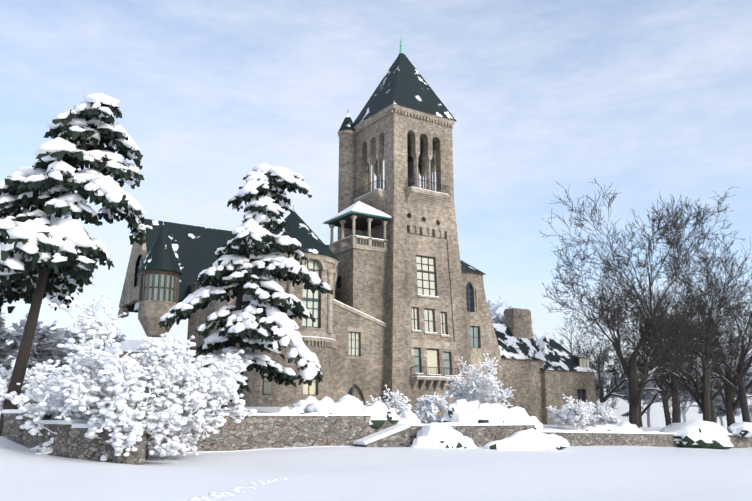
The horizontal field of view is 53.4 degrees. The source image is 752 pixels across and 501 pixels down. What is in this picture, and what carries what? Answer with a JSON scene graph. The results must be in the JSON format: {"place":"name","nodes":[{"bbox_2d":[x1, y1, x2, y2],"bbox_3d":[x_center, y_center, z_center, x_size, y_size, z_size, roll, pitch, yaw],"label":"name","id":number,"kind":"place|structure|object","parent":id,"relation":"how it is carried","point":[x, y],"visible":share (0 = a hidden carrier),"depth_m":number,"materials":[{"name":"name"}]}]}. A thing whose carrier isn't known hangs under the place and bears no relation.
{"place":"outdoors","nodes":[
{"label":"outdoors","id":0,"kind":"place"},
{"bbox_2d":[0,406,751,500],"bbox_3d":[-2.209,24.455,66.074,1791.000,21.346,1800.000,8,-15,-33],"label":"snowy ground","id":1,"kind":"structure","parent":0,"point":[569,473],"depth_m":30.56,"materials":[{"name":"white snow"}]},
{"bbox_2d":[0,304,21,367],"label":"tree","id":2,"kind":"object","parent":1,"relation":"on","point":[5,335],"visible":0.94,"depth_m":131.16,"materials":[{"name":"grey plant"}]},
{"bbox_2d":[0,321,68,384],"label":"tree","id":3,"kind":"object","parent":1,"relation":"on","point":[7,365],"visible":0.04,"depth_m":147.47,"materials":[{"name":"grey plant"}]},
{"bbox_2d":[0,359,72,419],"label":"snowy shrub","id":4,"kind":"object","parent":1,"relation":"on","point":[6,375],"visible":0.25,"depth_m":41.46,"materials":[{"name":"white snow"}]},
{"bbox_2d":[11,313,76,376],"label":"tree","id":5,"kind":"object","parent":1,"relation":"on","point":[47,339],"visible":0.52,"depth_m":135.10,"materials":[{"name":"grey plant"}]},
{"bbox_2d":[49,327,85,382],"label":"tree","id":6,"kind":"object","parent":1,"relation":"on","point":[76,338],"visible":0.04,"depth_m":159.93,"materials":[{"name":"grey plant"}]},
{"bbox_2d":[0,93,146,435],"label":"pine","id":7,"kind":"object","parent":1,"relation":"on","point":[39,248],"visible":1,"depth_m":42.01,"materials":[{"name":"grey plant"}]},
{"bbox_2d":[63,332,125,379],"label":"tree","id":8,"kind":"object","parent":1,"relation":"on","point":[117,339],"visible":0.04,"depth_m":147.46,"materials":[{"name":"grey plant"}]},
{"bbox_2d":[12,293,256,461],"bbox_3d":[-12.898,7.600,39.778,11.925,9.573,13.028,-7,-14,28],"label":"snowy shrub","id":9,"kind":"object","parent":1,"relation":"on","point":[149,393],"visible":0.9,"depth_m":36.36,"materials":[{"name":"white snow"}]},
{"bbox_2d":[118,236,244,405],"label":"wall","id":10,"kind":"structure","parent":1,"relation":"on","point":[130,296],"depth_m":77.96,"materials":[{"name":"stone"}]},
{"bbox_2d":[123,257,142,317],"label":"hall windows","id":11,"kind":"structure","parent":10,"relation":"attached to","point":[136,307],"depth_m":80.63,"materials":[{"name":"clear glass"}]},
{"bbox_2d":[100,219,328,384],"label":"hall roof","id":12,"kind":"object","parent":10,"relation":"on","point":[178,260],"visible":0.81,"depth_m":76.57,"materials":[{"name":"tile"}]},
{"bbox_2d":[181,477,287,500],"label":"footprints","id":13,"kind":"object","parent":1,"relation":"on","point":[233,490],"visible":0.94,"depth_m":23.16,"materials":[{"name":"white"}]},
{"bbox_2d":[158,163,332,408],"bbox_3d":[-9.764,2.703,57.245,12.899,19.771,12.420,-1,-13,3],"label":"pine","id":14,"kind":"object","parent":1,"relation":"on","point":[248,262],"visible":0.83,"depth_m":55.54,"materials":[{"name":"grey plant"}]},
{"bbox_2d":[242,257,334,406],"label":"wall","id":15,"kind":"structure","parent":1,"relation":"on","point":[282,395],"depth_m":66.88,"materials":[{"name":"stone"}]},
{"bbox_2d":[262,260,319,394],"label":"bay windows","id":16,"kind":"structure","parent":15,"relation":"in","point":[311,302],"depth_m":68.11,"materials":[{"name":"beige glass"}]},
{"bbox_2d":[243,205,339,348],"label":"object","id":17,"kind":"object","parent":15,"relation":"attached to","point":[314,246],"visible":0.29,"depth_m":69.36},
{"bbox_2d":[277,406,305,413],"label":"snow-covered shrub","id":18,"kind":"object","parent":1,"relation":"on","point":[297,410],"depth_m":52.00,"materials":[{"name":"white snow"}]},
{"bbox_2d":[291,394,398,428],"bbox_3d":[-2.273,11.915,54.546,7.950,2.856,4.398,8,-15,-33],"label":"snow-covered hedge","id":19,"kind":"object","parent":1,"relation":"on","point":[326,405],"depth_m":53.78,"materials":[{"name":"white snow"}]},
{"bbox_2d":[333,304,385,405],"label":"wall","id":20,"kind":"structure","parent":1,"relation":"on","point":[365,376],"depth_m":71.64,"materials":[{"name":"beige stone"}]},
{"bbox_2d":[347,332,359,395],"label":"windows","id":21,"kind":"structure","parent":20,"relation":"in","point":[354,343],"depth_m":71.92,"materials":[{"name":"white glass"}]},
{"bbox_2d":[335,248,386,400],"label":"wall","id":22,"kind":"structure","parent":1,"relation":"on","point":[361,273],"depth_m":74.38,"materials":[{"name":"beige stone"}]},
{"bbox_2d":[337,276,340,288],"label":"loggia windows","id":23,"kind":"structure","parent":22,"relation":"in","point":[339,282],"depth_m":76.10,"materials":[{"name":"black glass"}]},
{"bbox_2d":[323,201,391,359],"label":"covered balcony","id":24,"kind":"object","parent":22,"relation":"attached to","point":[359,215],"visible":0.79,"depth_m":75.71,"materials":[{"name":"beige stone"}]},
{"bbox_2d":[2,409,751,464],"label":"retaining wall","id":25,"kind":"structure","parent":1,"relation":"on","point":[280,430],"depth_m":50.23,"materials":[{"name":"grey stone"}]},
{"bbox_2d":[361,385,411,420],"bbox_3d":[0.887,12.093,57.987,4.029,3.397,3.379,-2,-13,10],"label":"shrub","id":26,"kind":"object","parent":1,"relation":"on","point":[397,398],"visible":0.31,"depth_m":57.53,"materials":[{"name":"grey plant"}]},
{"bbox_2d":[398,410,420,423],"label":"terrace bush","id":27,"kind":"object","parent":1,"relation":"on","point":[413,418],"visible":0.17,"depth_m":57.30,"materials":[{"name":"white plant"}]},
{"bbox_2d":[355,109,471,415],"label":"tower shaft","id":28,"kind":"object","parent":1,"relation":"on","point":[396,139],"visible":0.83,"depth_m":77.91,"materials":[{"name":"beige stone"}]},
{"bbox_2d":[338,29,465,390],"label":"bell tower","id":29,"kind":"structure","parent":28,"relation":"attached to","point":[404,87],"depth_m":82.05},
{"bbox_2d":[411,255,450,374],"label":"tower windows","id":30,"kind":"structure","parent":28,"relation":"in","point":[426,278],"depth_m":76.49,"materials":[{"name":"beige glass"}]},
{"bbox_2d":[413,391,452,422],"bbox_3d":[4.693,13.407,61.935,3.296,3.292,3.800,8,-15,-33],"label":"shrub","id":31,"kind":"object","parent":1,"relation":"on","point":[429,408],"visible":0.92,"depth_m":61.67,"materials":[{"name":"grey plant"}]},
{"bbox_2d":[411,422,477,448],"bbox_3d":[4.699,14.327,54.478,6.834,3.524,3.380,8,-15,-33],"label":"bush","id":32,"kind":"object","parent":1,"relation":"on","point":[437,435],"visible":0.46,"depth_m":53.74,"materials":[{"name":"white plant"}]},
{"bbox_2d":[441,399,495,423],"bbox_3d":[7.509,14.227,61.374,5.087,3.912,3.605,8,-15,-33],"label":"terrace bush","id":33,"kind":"object","parent":1,"relation":"on","point":[465,411],"visible":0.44,"depth_m":60.50,"materials":[{"name":"white plant"}]},
{"bbox_2d":[435,353,515,410],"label":"shrub","id":34,"kind":"object","parent":1,"relation":"on","point":[476,390],"visible":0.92,"depth_m":65.94,"materials":[{"name":"grey plant"}]},
{"bbox_2d":[462,272,505,404],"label":"wall","id":35,"kind":"structure","parent":1,"relation":"on","point":[482,321],"depth_m":82.81,"materials":[{"name":"beige stone"}]},
{"bbox_2d":[466,283,489,372],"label":"wing windows","id":36,"kind":"structure","parent":35,"relation":"in","point":[474,335],"depth_m":82.60,"materials":[{"name":"glass"}]},
{"bbox_2d":[487,297,503,323],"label":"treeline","id":37,"kind":"object","parent":1,"relation":"on","point":[492,312],"depth_m":226.91,"materials":[{"name":"grey plant"}]},
{"bbox_2d":[460,260,546,422],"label":"stone wing","id":38,"kind":"object","parent":1,"relation":"on","point":[523,359],"visible":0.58,"depth_m":87.73,"materials":[{"name":"stone"}]},
{"bbox_2d":[493,305,537,339],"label":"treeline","id":39,"kind":"object","parent":1,"relation":"on","point":[501,320],"visible":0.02,"depth_m":228.92,"materials":[{"name":"grey plant"}]},
{"bbox_2d":[490,403,542,429],"bbox_3d":[11.307,14.963,63.832,3.514,3.738,7.353,-12,-17,43],"label":"terrace bush","id":40,"kind":"object","parent":1,"relation":"on","point":[515,414],"visible":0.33,"depth_m":63.35,"materials":[{"name":"white plant"}]},
{"bbox_2d":[483,428,569,449],"bbox_3d":[11.665,15.672,59.356,9.892,3.004,4.519,8,-15,-33],"label":"bush","id":41,"kind":"object","parent":1,"relation":"on","point":[531,439],"visible":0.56,"depth_m":58.22,"materials":[{"name":"white plant"}]},
{"bbox_2d":[542,370,599,425],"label":"wall","id":42,"kind":"structure","parent":1,"relation":"on","point":[556,384],"depth_m":89.54,"materials":[{"name":"stone"}]},
{"bbox_2d":[536,334,596,371],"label":"house roof","id":43,"kind":"object","parent":42,"relation":"on","point":[558,357],"visible":0.48,"depth_m":92.25,"materials":[{"name":"tile"},{"name":"snow"},{"name":"stone"}]},
{"bbox_2d":[577,389,584,402],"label":"house windows","id":44,"kind":"structure","parent":42,"relation":"attached to","point":[581,394],"depth_m":91.52,"materials":[{"name":"black glass"}]},
{"bbox_2d":[545,394,600,429],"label":"shrub","id":45,"kind":"object","parent":1,"relation":"on","point":[579,412],"visible":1,"depth_m":71.24,"materials":[{"name":"grey plant"}]},
{"bbox_2d":[532,300,627,401],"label":"bare tree","id":46,"kind":"object","parent":1,"relation":"on","point":[571,327],"visible":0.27,"depth_m":128.91,"materials":[{"name":"brown plant"}]},
{"bbox_2d":[554,317,606,395],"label":"bare tree","id":47,"kind":"object","parent":1,"relation":"on","point":[577,349],"visible":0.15,"depth_m":135.31,"materials":[{"name":"brown plant"}]},
{"bbox_2d":[573,324,619,380],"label":"bare tree","id":48,"kind":"object","parent":1,"relation":"on","point":[594,354],"visible":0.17,"depth_m":143.07,"materials":[{"name":"brown plant"}]},
{"bbox_2d":[589,399,620,424],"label":"shrub","id":49,"kind":"object","parent":1,"relation":"on","point":[604,413],"visible":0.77,"depth_m":75.73,"materials":[{"name":"grey plant"}]},
{"bbox_2d":[590,345,628,420],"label":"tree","id":50,"kind":"object","parent":1,"relation":"on","point":[606,386],"visible":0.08,"depth_m":177.10,"materials":[{"name":"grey plant"}]},
{"bbox_2d":[581,421,641,438],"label":"snow-covered shrub","id":51,"kind":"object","parent":1,"relation":"on","point":[624,426],"depth_m":69.55,"materials":[{"name":"white snow"}]},
{"bbox_2d":[606,399,617,418],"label":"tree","id":52,"kind":"object","parent":1,"relation":"on","point":[615,403],"depth_m":196.26,"materials":[{"name":"grey plant"}]},
{"bbox_2d":[556,295,676,424],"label":"bare tree","id":53,"kind":"object","parent":1,"relation":"on","point":[603,397],"visible":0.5,"depth_m":118.25,"materials":[{"name":"brown plant"}]},
{"bbox_2d":[611,356,671,426],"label":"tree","id":54,"kind":"object","parent":1,"relation":"on","point":[626,414],"visible":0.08,"depth_m":182.91,"materials":[{"name":"brown plant"}]},
{"bbox_2d":[539,179,751,428],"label":"bare tree","id":55,"kind":"object","parent":1,"relation":"on","point":[664,347],"visible":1,"depth_m":80.70,"materials":[{"name":"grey plant"}]},
{"bbox_2d":[595,296,698,426],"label":"bare tree","id":56,"kind":"object","parent":1,"relation":"on","point":[645,409],"visible":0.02,"depth_m":124.09,"materials":[{"name":"brown plant"}]},
{"bbox_2d":[551,219,747,422],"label":"bare tree","id":57,"kind":"object","parent":1,"relation":"on","point":[676,417],"visible":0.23,"depth_m":101.99,"materials":[{"name":"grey plant"}]},
{"bbox_2d":[606,226,751,421],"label":"bare tree","id":58,"kind":"object","parent":1,"relation":"on","point":[704,399],"visible":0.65,"depth_m":86.98,"materials":[{"name":"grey plant"}]},
{"bbox_2d":[639,295,723,425],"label":"bare tree","id":59,"kind":"object","parent":1,"relation":"on","point":[667,417],"visible":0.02,"depth_m":116.89,"materials":[{"name":"brown plant"}]},
{"bbox_2d":[644,362,724,421],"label":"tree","id":60,"kind":"object","parent":1,"relation":"on","point":[688,395],"visible":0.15,"depth_m":167.93,"materials":[{"name":"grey plant"}]},
{"bbox_2d":[627,277,751,423],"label":"bare tree","id":61,"kind":"object","parent":1,"relation":"on","point":[713,414],"visible":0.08,"depth_m":106.54,"materials":[{"name":"brown plant"}]},
{"bbox_2d":[644,241,751,422],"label":"bare tree","id":62,"kind":"object","parent":1,"relation":"on","point":[741,392],"visible":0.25,"depth_m":88.87,"materials":[{"name":"brown plant"}]},
{"bbox_2d":[653,203,751,430],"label":"bare tree","id":63,"kind":"object","parent":1,"relation":"on","point":[731,405],"visible":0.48,"depth_m":90.96,"materials":[{"name":"brown plant"}]},
{"bbox_2d":[659,419,751,448],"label":"snow-covered bush","id":64,"kind":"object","parent":1,"relation":"on","point":[691,433],"depth_m":74.00,"materials":[{"name":"white snow"}]},
{"bbox_2d":[669,260,751,408],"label":"bare tree","id":65,"kind":"object","parent":1,"relation":"on","point":[723,397],"visible":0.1,"depth_m":111.78,"materials":[{"name":"brown plant"}]},
{"bbox_2d":[711,358,733,426],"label":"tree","id":66,"kind":"object","parent":1,"relation":"on","point":[721,421],"depth_m":177.08,"materials":[{"name":"brown plant"}]},
{"bbox_2d":[714,347,751,422],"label":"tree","id":67,"kind":"object","parent":1,"relation":"on","point":[719,413],"visible":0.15,"depth_m":168.29,"materials":[{"name":"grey plant"}]},
{"bbox_2d":[0,0,751,428],"label":"sky","id":68,"kind":"structure","parent":0,"point":[649,100],"materials":[{"name":"blue"}]}
]}

